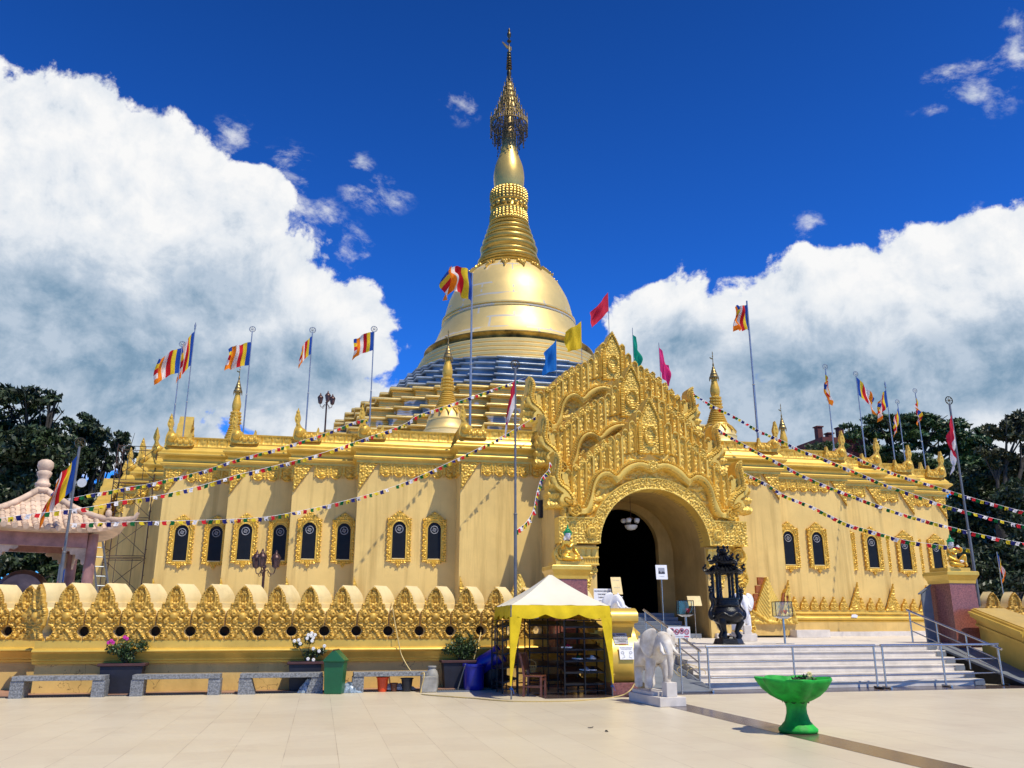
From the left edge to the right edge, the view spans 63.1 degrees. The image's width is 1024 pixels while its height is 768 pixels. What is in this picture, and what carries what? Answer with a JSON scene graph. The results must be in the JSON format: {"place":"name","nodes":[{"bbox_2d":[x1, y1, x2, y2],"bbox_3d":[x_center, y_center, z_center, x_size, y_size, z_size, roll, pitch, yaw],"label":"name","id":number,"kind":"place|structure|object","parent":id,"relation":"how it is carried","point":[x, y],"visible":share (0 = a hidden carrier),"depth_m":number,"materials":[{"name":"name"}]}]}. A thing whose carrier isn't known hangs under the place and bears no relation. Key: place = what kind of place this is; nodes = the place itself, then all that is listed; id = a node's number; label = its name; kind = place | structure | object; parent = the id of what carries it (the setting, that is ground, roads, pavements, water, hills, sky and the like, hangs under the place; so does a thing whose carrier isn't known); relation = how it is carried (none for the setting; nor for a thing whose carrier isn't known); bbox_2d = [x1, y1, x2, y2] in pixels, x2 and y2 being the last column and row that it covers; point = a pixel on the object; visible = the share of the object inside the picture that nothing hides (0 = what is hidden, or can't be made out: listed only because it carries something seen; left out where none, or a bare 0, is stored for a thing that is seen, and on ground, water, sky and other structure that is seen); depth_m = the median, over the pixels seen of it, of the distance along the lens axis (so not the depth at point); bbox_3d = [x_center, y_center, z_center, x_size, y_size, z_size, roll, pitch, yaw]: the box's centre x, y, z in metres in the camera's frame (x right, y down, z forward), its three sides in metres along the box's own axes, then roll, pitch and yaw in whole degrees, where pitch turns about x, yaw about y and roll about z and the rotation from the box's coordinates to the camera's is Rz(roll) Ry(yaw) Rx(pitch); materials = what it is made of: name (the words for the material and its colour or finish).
{"place":"outdoors","nodes":[
{"label":"outdoors","id":0,"kind":"place"},
{"bbox_2d":[0,685,582,696],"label":"pavement","id":1,"kind":"structure","parent":0,"point":[4,693],"depth_m":19.65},
{"bbox_2d":[97,662,148,693],"bbox_3d":[-9.076,6.842,19.387,1.033,0.660,0.480,3,-16,-12],"label":"planter","id":2,"kind":"object","parent":1,"relation":"on","point":[120,676],"visible":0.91,"depth_m":19.22,"materials":[{"name":"stone"}]},
{"bbox_2d":[105,635,148,662],"bbox_3d":[-9.036,6.239,19.571,1.002,0.646,0.401,3,-16,-12],"label":"shrub","id":3,"kind":"object","parent":2,"relation":"on","point":[120,653],"visible":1,"depth_m":19.50,"materials":[{"name":"green plant"}]},
{"bbox_2d":[287,661,323,690],"bbox_3d":[-5.038,7.094,20.268,0.856,0.660,0.480,3,-16,-12],"label":"planter","id":4,"kind":"object","parent":1,"relation":"on","point":[295,684],"visible":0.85,"depth_m":20.09,"materials":[{"name":"stone"}]},
{"bbox_2d":[292,631,327,661],"bbox_3d":[-4.940,6.451,20.475,0.914,0.715,0.325,3,-16,-12],"label":"shrub","id":5,"kind":"object","parent":4,"relation":"on","point":[310,637],"visible":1,"depth_m":20.40,"materials":[{"name":"white plant"}]},
{"bbox_2d":[439,659,477,687],"bbox_3d":[-1.323,7.321,21.060,0.994,0.660,0.480,3,-16,-12],"label":"planter","id":6,"kind":"object","parent":1,"relation":"on","point":[452,670],"visible":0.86,"depth_m":20.85,"materials":[{"name":"stone"}]},
{"bbox_2d":[441,632,480,659],"bbox_3d":[-1.309,6.681,21.246,1.036,0.715,0.417,3,-16,-12],"label":"shrub","id":7,"kind":"object","parent":6,"relation":"on","point":[466,646],"visible":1,"depth_m":21.19,"materials":[{"name":"green plant"}]},
{"bbox_2d":[484,669,505,688],"bbox_3d":[-0.475,7.457,21.142,0.660,0.496,0.660,3,-16,-12],"label":"black tub","id":8,"kind":"object","parent":1,"relation":"on","point":[487,679],"visible":0.39,"depth_m":20.88,"materials":[{"name":"plastic"}]},
{"bbox_2d":[476,645,505,673],"bbox_3d":[-0.532,7.027,21.113,0.615,0.595,0.570,-32,-7,6],"label":"plastic barrel","id":9,"kind":"object","parent":8,"relation":"on","point":[485,658],"visible":0.57,"depth_m":20.92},
{"bbox_2d":[0,683,1023,767],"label":"plaza","id":10,"kind":"structure","parent":0,"point":[978,728],"depth_m":12.74,"materials":[{"name":"beige tile"}]},
{"bbox_2d":[8,674,109,698],"bbox_3d":[-10.102,6.763,18.640,1.934,0.460,0.460,3,-16,-12],"label":"granite bench","id":11,"kind":"object","parent":10,"relation":"on","point":[19,687],"visible":1,"depth_m":18.52,"materials":[{"name":"stone"}]},
{"bbox_2d":[129,673,222,696],"bbox_3d":[-7.715,6.926,19.208,1.934,0.460,0.460,3,-16,-12],"label":"granite bench","id":12,"kind":"object","parent":10,"relation":"on","point":[138,685],"visible":1,"depth_m":19.07,"materials":[{"name":"stone"}]},
{"bbox_2d":[238,672,323,694],"bbox_3d":[-5.443,7.065,19.693,1.919,0.460,0.460,3,-16,-12],"label":"granite bench","id":13,"kind":"object","parent":10,"relation":"on","point":[247,686],"visible":0.95,"depth_m":19.54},
{"bbox_2d":[323,649,348,693],"bbox_3d":[-4.167,6.772,19.653,0.500,0.993,0.524,0,-16,1],"label":"green bin","id":14,"kind":"object","parent":10,"relation":"on","point":[335,664],"visible":1,"depth_m":19.48,"materials":[{"name":"plastic"}]},
{"bbox_2d":[352,671,427,692],"bbox_3d":[-2.960,7.200,20.166,1.794,0.460,0.460,3,-16,-12],"label":"granite bench","id":15,"kind":"object","parent":10,"relation":"on","point":[358,679],"visible":0.94,"depth_m":19.94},
{"bbox_2d":[463,663,484,689],"bbox_3d":[-0.944,7.272,20.711,0.570,0.615,0.595,-6,-17,19],"label":"plastic barrel","id":16,"kind":"object","parent":10,"relation":"on","point":[473,676],"visible":0.93,"depth_m":20.50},
{"bbox_2d":[491,620,518,693],"bbox_3d":[-0.183,6.607,20.280,0.398,1.656,1.328,3,-16,-12],"label":"shoe rack","id":17,"kind":"object","parent":10,"relation":"on","point":[503,679],"visible":0.81,"depth_m":20.14,"materials":[{"name":"black paint"}]},
{"bbox_2d":[391,602,634,701],"bbox_3d":[-0.376,6.115,19.345,6.381,2.153,3.034,-4,-16,12],"label":"garden hose","id":18,"kind":"object","parent":10,"relation":"on","point":[493,699],"visible":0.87,"depth_m":18.45,"materials":[{"name":"yellow rubber"}]},
{"bbox_2d":[519,653,546,696],"bbox_3d":[0.469,6.609,18.962,0.545,0.926,0.444,-4,-17,15],"label":"wooden chair","id":19,"kind":"object","parent":10,"relation":"on","point":[523,661],"visible":1,"depth_m":18.91,"materials":[{"name":"brown wood"}]},
{"bbox_2d":[524,618,584,689],"bbox_3d":[1.063,6.777,20.945,1.428,1.696,0.528,3,-16,-12],"label":"shoe rack","id":20,"kind":"object","parent":10,"relation":"on","point":[547,663],"visible":0.47,"depth_m":20.86,"materials":[{"name":"black paint"}]},
{"bbox_2d":[494,575,615,698],"bbox_3d":[0.933,5.997,20.063,2.681,2.709,3.095,3,-16,-12],"label":"canopy","id":21,"kind":"object","parent":10,"relation":"on","point":[548,596],"visible":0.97,"depth_m":19.11,"materials":[{"name":"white fabric"}]},
{"bbox_2d":[629,628,685,706],"bbox_3d":[2.990,5.831,17.258,0.789,1.483,1.654,5,-17,-16],"label":"elephant statue","id":22,"kind":"object","parent":10,"relation":"on","point":[653,649],"visible":1,"depth_m":17.07,"materials":[{"name":"white stone"}]},
{"bbox_2d":[532,685,1023,698],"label":"granite strip","id":23,"kind":"object","parent":10,"relation":"on","point":[575,695],"visible":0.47,"depth_m":20.39,"materials":[{"name":"stone"}]},
{"bbox_2d":[556,620,605,695],"bbox_3d":[1.617,6.407,19.581,0.998,1.656,0.628,3,-16,-12],"label":"shoe rack","id":24,"kind":"object","parent":23,"relation":"on","point":[577,680],"visible":0.94,"depth_m":19.49,"materials":[{"name":"black paint"}]},
{"bbox_2d":[572,608,639,694],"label":"scroll parapet","id":25,"kind":"structure","parent":23,"relation":"on","point":[624,620],"depth_m":19.56,"materials":[{"name":"metal"}]},
{"bbox_2d":[638,663,712,692],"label":"ramp","id":26,"kind":"structure","parent":23,"relation":"on","point":[692,683],"depth_m":20.41,"materials":[{"name":"grey stone"}]},
{"bbox_2d":[643,609,700,681],"bbox_3d":[4.261,7.029,22.399,0.064,1.959,3.736,3,-16,-12],"label":"handrail","id":27,"kind":"object","parent":26,"relation":"on","point":[684,639],"visible":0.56,"depth_m":21.69,"materials":[{"name":"metal"}]},
{"bbox_2d":[705,644,883,692],"bbox_3d":[6.986,6.998,20.580,4.687,1.068,0.406,4,-16,-13],"label":"steel barrier","id":28,"kind":"object","parent":23,"relation":"on","point":[792,650],"visible":0.8,"depth_m":20.68,"materials":[{"name":"grey metal"}]},
{"bbox_2d":[879,643,1009,688],"bbox_3d":[11.253,7.315,21.687,3.900,1.068,0.405,5,-17,-17],"label":"steel barrier","id":29,"kind":"object","parent":23,"relation":"on","point":[941,651],"visible":0.99,"depth_m":21.67,"materials":[{"name":"grey metal"}]},
{"bbox_2d":[906,609,1004,684],"bbox_3d":[12.513,7.380,23.642,0.066,1.969,3.298,5,-17,-16],"label":"handrail","id":30,"kind":"object","parent":23,"relation":"on","point":[960,632],"visible":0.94,"depth_m":23.44,"materials":[{"name":"metal"}]},
{"bbox_2d":[934,643,1023,685],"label":"ramp","id":31,"kind":"structure","parent":23,"relation":"on","point":[1012,675],"depth_m":22.98,"materials":[{"name":"grey stone"}]},
{"bbox_2d":[968,608,1023,671],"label":"scroll parapet","id":32,"kind":"structure","parent":23,"relation":"on","point":[1003,628],"depth_m":23.39,"materials":[{"name":"metal"}]},
{"bbox_2d":[676,644,984,689],"bbox_3d":[8.449,7.473,22.144,7.964,1.016,1.703,3,-16,-12],"label":"front stair","id":33,"kind":"object","parent":10,"relation":"on","point":[751,669],"visible":0.6,"depth_m":22.09,"materials":[{"name":"stone"}]},
{"bbox_2d":[0,0,1023,578],"label":"sky","id":34,"kind":"structure","parent":0,"point":[849,172],"materials":[{"name":"blue"}]},
{"bbox_2d":[637,635,982,663],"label":"terrace","id":35,"kind":"structure","parent":0,"point":[919,639],"depth_m":28.15,"materials":[{"name":"stone"}]},
{"bbox_2d":[0,552,83,582],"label":"tree","id":36,"kind":"object","parent":35,"relation":"on","point":[44,566],"visible":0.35,"depth_m":54.50,"materials":[{"name":"green plant"}]},
{"bbox_2d":[0,382,85,503],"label":"tree","id":37,"kind":"object","parent":35,"relation":"on","point":[26,446],"visible":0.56,"depth_m":69.96,"materials":[{"name":"green plant"}]},
{"bbox_2d":[0,459,139,586],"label":"pavilion","id":38,"kind":"structure","parent":35,"relation":"on","point":[30,536],"depth_m":25.14,"materials":[{"name":"pink tile"}]},
{"bbox_2d":[0,570,46,592],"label":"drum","id":39,"kind":"object","parent":38,"relation":"on","point":[23,580],"visible":0.27,"depth_m":24.79,"materials":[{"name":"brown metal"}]},
{"bbox_2d":[58,437,85,582],"bbox_3d":[-12.596,4.340,23.554,0.300,5.785,0.123,-2,-16,6],"label":"flagpole","id":40,"kind":"object","parent":35,"relation":"on","point":[64,552],"visible":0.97,"depth_m":23.72,"materials":[{"name":"grey metal"}]},
{"bbox_2d":[39,456,76,528],"bbox_3d":[-13.027,3.079,23.728,0.532,2.160,0.714,-11,-19,34],"label":"striped flag","id":41,"kind":"object","parent":40,"relation":"hanging from","point":[63,486],"visible":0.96,"depth_m":23.80,"materials":[{"name":"multicoloured fabric"}]},
{"bbox_2d":[70,417,535,527],"bbox_3d":[-5.781,2.727,29.353,17.014,5.726,0.246,12,-20,-35],"label":"prayer flag string","id":42,"kind":"object","parent":40,"relation":"hanging from","point":[141,523],"visible":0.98,"depth_m":27.59,"materials":[{"name":"multicoloured fabric"}]},
{"bbox_2d":[57,411,115,507],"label":"tree","id":43,"kind":"object","parent":35,"relation":"on","point":[92,432],"visible":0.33,"depth_m":77.97,"materials":[{"name":"green plant"}]},
{"bbox_2d":[96,430,138,492],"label":"tree","id":44,"kind":"object","parent":35,"relation":"on","point":[123,438],"visible":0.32,"depth_m":75.07,"materials":[{"name":"green plant"}]},
{"bbox_2d":[98,444,157,592],"bbox_3d":[-17.404,7.027,37.865,1.748,8.500,1.052,3,-16,-12],"label":"scaffold","id":45,"kind":"object","parent":35,"relation":"on","point":[118,488],"visible":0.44,"depth_m":37.92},
{"bbox_2d":[86,416,193,590],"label":"side gate","id":46,"kind":"structure","parent":35,"relation":"on","point":[107,484],"depth_m":51.42,"materials":[{"name":"gold metal"}]},
{"bbox_2d":[252,549,280,588],"bbox_3d":[-7.906,6.735,26.599,0.900,2.858,0.937,7,-17,-23],"label":"lamp post","id":47,"kind":"object","parent":35,"relation":"on","point":[259,560],"visible":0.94,"depth_m":26.90,"materials":[{"name":"brown metal"}]},
{"bbox_2d":[0,583,592,693],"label":"battlement wall","id":48,"kind":"structure","parent":35,"relation":"on","point":[57,629],"depth_m":20.49,"materials":[{"name":"gold paint"}]},
{"bbox_2d":[510,360,519,596],"bbox_3d":[0.095,3.144,23.457,0.280,8.031,0.112,-1,-16,5],"label":"flagpole","id":49,"kind":"object","parent":48,"relation":"on","point":[515,364],"visible":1,"depth_m":23.45,"materials":[{"name":"grey metal"}]},
{"bbox_2d":[542,561,591,646],"bbox_3d":[1.492,5.994,22.547,1.110,2.290,1.100,3,-16,-12],"label":"statue pedestal","id":50,"kind":"object","parent":48,"relation":"on","point":[574,574],"visible":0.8,"depth_m":22.30,"materials":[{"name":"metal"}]},
{"bbox_2d":[560,525,582,561],"bbox_3d":[1.581,4.334,22.725,0.602,1.010,0.535,8,-18,-25],"label":"guardian statue","id":51,"kind":"object","parent":50,"relation":"on","point":[567,546],"visible":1,"depth_m":22.67,"materials":[{"name":"gold metal"}]},
{"bbox_2d":[110,404,952,636],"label":"temple hall","id":52,"kind":"structure","parent":35,"relation":"on","point":[451,527],"depth_m":35.54,"materials":[{"name":"gold paint"}]},
{"bbox_2d":[173,341,184,418],"bbox_3d":[-15.400,0.566,38.212,0.294,5.353,0.083,3,-16,-12],"label":"flagpole","id":53,"kind":"object","parent":52,"relation":"on","point":[178,377],"visible":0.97,"depth_m":38.43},
{"bbox_2d":[153,348,180,384],"bbox_3d":[-15.875,-0.802,38.339,1.025,1.959,0.458,14,-21,-40],"label":"striped flag","id":54,"kind":"object","parent":53,"relation":"attached to","point":[168,364],"visible":1,"depth_m":38.35,"materials":[{"name":"multicoloured fabric"}]},
{"bbox_2d":[166,515,194,568],"bbox_3d":[-14.055,6.696,35.372,1.014,2.288,0.150,3,-16,-12],"label":"window","id":55,"kind":"structure","parent":52,"relation":"in","point":[181,538],"depth_m":35.37,"materials":[{"name":"gold glass"}]},
{"bbox_2d":[182,322,195,436],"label":"flagpole","id":56,"kind":"object","parent":52,"relation":"on","point":[188,384],"visible":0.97,"depth_m":40.99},
{"bbox_2d":[176,331,194,381],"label":"striped flag","id":57,"kind":"object","parent":56,"relation":"hanging from","point":[186,355],"visible":0.95,"depth_m":41.20,"materials":[{"name":"multicoloured fabric"}]},
{"bbox_2d":[201,515,225,569],"bbox_3d":[-12.700,6.778,35.661,1.014,2.288,0.150,3,-16,-12],"label":"window","id":58,"kind":"structure","parent":52,"relation":"in","point":[212,554],"depth_m":35.66,"materials":[{"name":"black glass"}]},
{"bbox_2d":[68,419,367,500],"bbox_3d":[-11.600,2.749,30.651,13.341,4.794,0.380,11,-19,-33],"label":"prayer flag string","id":59,"kind":"object","parent":52,"relation":"hanging from","point":[191,475],"visible":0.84,"depth_m":31.02,"materials":[{"name":"multicoloured fabric"}]},
{"bbox_2d":[224,366,241,438],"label":"stupa","id":60,"kind":"object","parent":52,"relation":"on","point":[236,404],"visible":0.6,"depth_m":50.22,"materials":[{"name":"gold metal"}]},
{"bbox_2d":[230,513,258,568],"bbox_3d":[-11.196,6.560,34.899,1.014,2.288,0.150,3,-16,-12],"label":"window","id":61,"kind":"structure","parent":52,"relation":"in","point":[246,542],"depth_m":34.91,"materials":[{"name":"black glass"}]},
{"bbox_2d":[242,326,255,432],"bbox_3d":[-11.817,0.099,37.201,0.294,5.694,0.083,3,-16,-12],"label":"flagpole","id":62,"kind":"object","parent":52,"relation":"on","point":[252,331],"visible":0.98,"depth_m":37.23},
{"bbox_2d":[224,342,250,370],"bbox_3d":[-12.350,-1.222,37.376,1.032,1.484,0.510,14,-21,-40],"label":"striped flag","id":63,"kind":"object","parent":62,"relation":"attached to","point":[239,355],"visible":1,"depth_m":37.34,"materials":[{"name":"multicoloured fabric"}]},
{"bbox_2d":[266,514,289,568],"bbox_3d":[-9.820,6.644,35.192,1.014,2.288,0.150,3,-16,-12],"label":"window","id":64,"kind":"structure","parent":52,"relation":"in","point":[279,540],"depth_m":35.22,"materials":[{"name":"black glass"}]},
{"bbox_2d":[295,512,322,566],"bbox_3d":[-8.389,6.421,34.414,1.014,2.288,0.150,3,-16,-12],"label":"window","id":65,"kind":"structure","parent":52,"relation":"in","point":[310,525],"depth_m":34.42,"materials":[{"name":"gold glass"}]},
{"bbox_2d":[330,513,354,566],"bbox_3d":[-7.012,6.505,34.707,1.014,2.288,0.150,3,-16,-12],"label":"window","id":66,"kind":"structure","parent":52,"relation":"in","point":[342,540],"depth_m":34.72,"materials":[{"name":"black glass"}]},
{"bbox_2d":[369,326,377,426],"bbox_3d":[-6.018,-0.055,35.706,0.294,5.167,0.083,3,-16,-12],"label":"flagpole","id":67,"kind":"object","parent":52,"relation":"attached to","point":[371,374],"visible":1,"depth_m":35.77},
{"bbox_2d":[352,332,373,359],"bbox_3d":[-6.450,-1.695,36.001,0.891,1.338,0.316,1,-16,-4],"label":"striped flag","id":68,"kind":"object","parent":67,"relation":"attached to","point":[363,343],"visible":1,"depth_m":36.08,"materials":[{"name":"multicoloured fabric"}]},
{"bbox_2d":[386,511,411,565],"bbox_3d":[-4.629,6.340,34.132,1.014,2.288,0.150,3,-16,-12],"label":"window","id":69,"kind":"structure","parent":52,"relation":"in","point":[399,529],"depth_m":34.14,"materials":[{"name":"gold glass"}]},
{"bbox_2d":[421,512,446,567],"bbox_3d":[-3.212,6.427,34.434,1.014,2.288,0.150,3,-16,-12],"label":"window","id":70,"kind":"structure","parent":52,"relation":"in","point":[434,530],"depth_m":34.44,"materials":[{"name":"gold glass"}]},
{"bbox_2d":[423,330,466,432],"bbox_3d":[-3.169,0.502,40.678,3.027,6.697,3.027,3,-16,-12],"label":"stupa","id":71,"kind":"object","parent":52,"relation":"on","point":[448,420],"visible":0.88,"depth_m":39.91,"materials":[{"name":"gold paint"}]},
{"bbox_2d":[469,273,472,425],"bbox_3d":[-1.795,-1.226,36.483,0.132,7.846,0.132,11,-19,-33],"label":"flagpole","id":72,"kind":"object","parent":52,"relation":"on","point":[470,390],"visible":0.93,"depth_m":36.35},
{"bbox_2d":[439,266,471,300],"bbox_3d":[-2.462,-4.455,37.000,1.472,1.819,0.998,3,-16,-12],"label":"striped flag","id":73,"kind":"object","parent":72,"relation":"attached to","point":[456,278],"visible":1,"depth_m":37.12,"materials":[{"name":"multicoloured fabric"}]},
{"bbox_2d":[326,28,704,433],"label":"stupa","id":74,"kind":"object","parent":52,"relation":"on","point":[522,315],"visible":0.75,"depth_m":57.24,"materials":[{"name":"metal"}]},
{"bbox_2d":[702,352,736,440],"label":"stupa","id":75,"kind":"object","parent":52,"relation":"on","point":[718,417],"visible":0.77,"depth_m":43.29,"materials":[{"name":"gold metal"}]},
{"bbox_2d":[782,521,801,572],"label":"window","id":76,"kind":"structure","parent":52,"relation":"in","point":[791,543],"depth_m":37.85,"materials":[{"name":"gold glass"}]},
{"bbox_2d":[806,522,829,572],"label":"window","id":77,"kind":"structure","parent":52,"relation":"in","point":[818,552],"depth_m":38.11,"materials":[{"name":"gold glass"}]},
{"bbox_2d":[861,527,884,574],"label":"window","id":78,"kind":"structure","parent":52,"relation":"in","point":[872,544],"depth_m":39.88,"materials":[{"name":"gold glass"}]},
{"bbox_2d":[895,530,917,576],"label":"window","id":79,"kind":"structure","parent":52,"relation":"in","point":[906,554],"depth_m":41.45,"materials":[{"name":"gold glass"}]},
{"bbox_2d":[832,448,1023,514],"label":"prayer flag string","id":80,"kind":"object","parent":52,"relation":"hanging from","point":[939,488],"visible":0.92,"depth_m":34.65,"materials":[{"name":"multicoloured fabric"}]},
{"bbox_2d":[926,534,947,568],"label":"window","id":81,"kind":"structure","parent":52,"relation":"in","point":[938,558],"depth_m":43.10,"materials":[{"name":"gold glass"}]},
{"bbox_2d":[494,331,799,637],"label":"entrance gate","id":82,"kind":"structure","parent":35,"relation":"on","point":[619,433],"depth_m":34.24,"materials":[{"name":"gold metal"}]},
{"bbox_2d":[0,378,524,521],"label":"prayer flag string","id":83,"kind":"object","parent":82,"relation":"hanging from","point":[37,515],"visible":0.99,"depth_m":27.26,"materials":[{"name":"multicoloured fabric"}]},
{"bbox_2d":[744,473,969,552],"bbox_3d":[11.804,4.433,30.069,0.450,3.827,8.773,11,-19,-33],"label":"prayer flag string","id":84,"kind":"object","parent":82,"relation":"hanging from","point":[761,482],"visible":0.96,"depth_m":29.25,"materials":[{"name":"multicoloured fabric"}]},
{"bbox_2d":[694,394,1023,528],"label":"prayer flag string","id":85,"kind":"object","parent":82,"relation":"hanging from","point":[860,474],"visible":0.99,"depth_m":33.15,"materials":[{"name":"multicoloured fabric"}]},
{"bbox_2d":[718,428,1023,545],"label":"prayer flag string","id":86,"kind":"object","parent":82,"relation":"hanging from","point":[858,498],"visible":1,"depth_m":31.55,"materials":[{"name":"multicoloured fabric"}]},
{"bbox_2d":[702,545,746,644],"bbox_3d":[6.060,5.965,23.662,1.083,2.720,1.239,-11,-19,34],"label":"incense burner","id":87,"kind":"object","parent":35,"relation":"on","point":[724,612],"visible":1,"depth_m":23.38,"materials":[{"name":"black metal"}]},
{"bbox_2d":[729,593,757,640],"bbox_3d":[7.663,7.758,27.758,0.789,1.521,1.654,0,-16,1],"label":"elephant statue","id":88,"kind":"object","parent":35,"relation":"on","point":[747,602],"visible":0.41,"depth_m":27.25,"materials":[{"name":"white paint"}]},
{"bbox_2d":[805,411,993,469],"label":"tree","id":89,"kind":"object","parent":35,"relation":"on","point":[910,428],"visible":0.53,"depth_m":106.32,"materials":[{"name":"green plant"}]},
{"bbox_2d":[918,584,937,642],"bbox_3d":[12.552,6.922,25.151,0.440,1.700,0.100,3,-16,-12],"label":"slate panel","id":90,"kind":"object","parent":35,"relation":"on","point":[926,600],"visible":0.93,"depth_m":25.13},
{"bbox_2d":[922,567,981,647],"bbox_3d":[13.324,6.716,25.069,1.090,2.290,1.100,3,-16,-12],"label":"statue pedestal","id":91,"kind":"object","parent":35,"relation":"on","point":[954,596],"visible":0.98,"depth_m":24.77,"materials":[{"name":"red stone"}]},
{"bbox_2d":[946,535,967,567],"bbox_3d":[13.418,5.061,25.263,0.639,1.010,0.507,7,-17,-22],"label":"guardian statue","id":92,"kind":"object","parent":91,"relation":"on","point":[953,560],"visible":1,"depth_m":25.18,"materials":[{"name":"gold metal"}]},
{"bbox_2d":[945,396,980,606],"bbox_3d":[14.425,4.140,26.476,0.280,7.778,0.112,-1,-16,5],"label":"flagpole","id":93,"kind":"object","parent":35,"relation":"on","point":[969,537],"visible":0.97,"depth_m":26.45,"materials":[{"name":"grey metal"}]},
{"bbox_2d":[943,464,1022,577],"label":"tree","id":94,"kind":"object","parent":35,"relation":"on","point":[975,480],"visible":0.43,"depth_m":91.66,"materials":[{"name":"green plant"}]},
{"bbox_2d":[952,476,1023,601],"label":"tree","id":95,"kind":"object","parent":35,"relation":"on","point":[1009,494],"visible":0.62,"depth_m":74.90,"materials":[{"name":"green plant"}]},
{"bbox_2d":[972,408,1023,600],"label":"tree","id":96,"kind":"object","parent":35,"relation":"on","point":[1005,464],"visible":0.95,"depth_m":88.69,"materials":[{"name":"green plant"}]},
{"bbox_2d":[979,591,1023,614],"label":"battlement wall","id":97,"kind":"structure","parent":35,"relation":"on","point":[1011,601],"depth_m":25.64,"materials":[{"name":"gold paint"}]},
{"bbox_2d":[671,704,971,767],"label":"granite path","id":98,"kind":"structure","parent":0,"point":[896,756],"depth_m":11.45,"materials":[{"name":"stone"}]},
{"bbox_2d":[754,675,831,734],"bbox_3d":[4.344,4.895,12.729,1.162,0.790,1.165,3,-16,-12],"label":"lotus planter","id":99,"kind":"object","parent":98,"relation":"on","point":[795,696],"visible":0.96,"depth_m":12.47,"materials":[{"name":"green paint"}]},
{"bbox_3d":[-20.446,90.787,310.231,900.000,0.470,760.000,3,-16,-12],"label":"lawn","id":100,"kind":"structure","parent":0,"visible":0},
{"bbox_2d":[797,426,864,456],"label":"tree","id":101,"kind":"object","parent":100,"relation":"on","point":[819,434],"visible":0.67,"depth_m":106.36,"materials":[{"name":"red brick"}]},
{"bbox_2d":[928,454,1023,577],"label":"tree","id":102,"kind":"object","parent":100,"relation":"on","point":[970,460],"visible":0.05,"depth_m":98.18,"materials":[{"name":"green plant"}]},
{"bbox_3d":[3.329,0.172,39.288,0.052,6.702,0.052,3,-16,-12],"label":"flagpole","id":103,"kind":"object","parent":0,"visible":0},
{"bbox_2d":[564,322,581,351],"bbox_3d":[2.943,-2.262,39.767,0.844,1.710,0.426,3,-16,-12],"label":"plain pennant","id":104,"kind":"object","parent":103,"relation":"attached to","point":[573,339],"visible":1,"depth_m":39.78,"materials":[{"name":"yellow fabric"}]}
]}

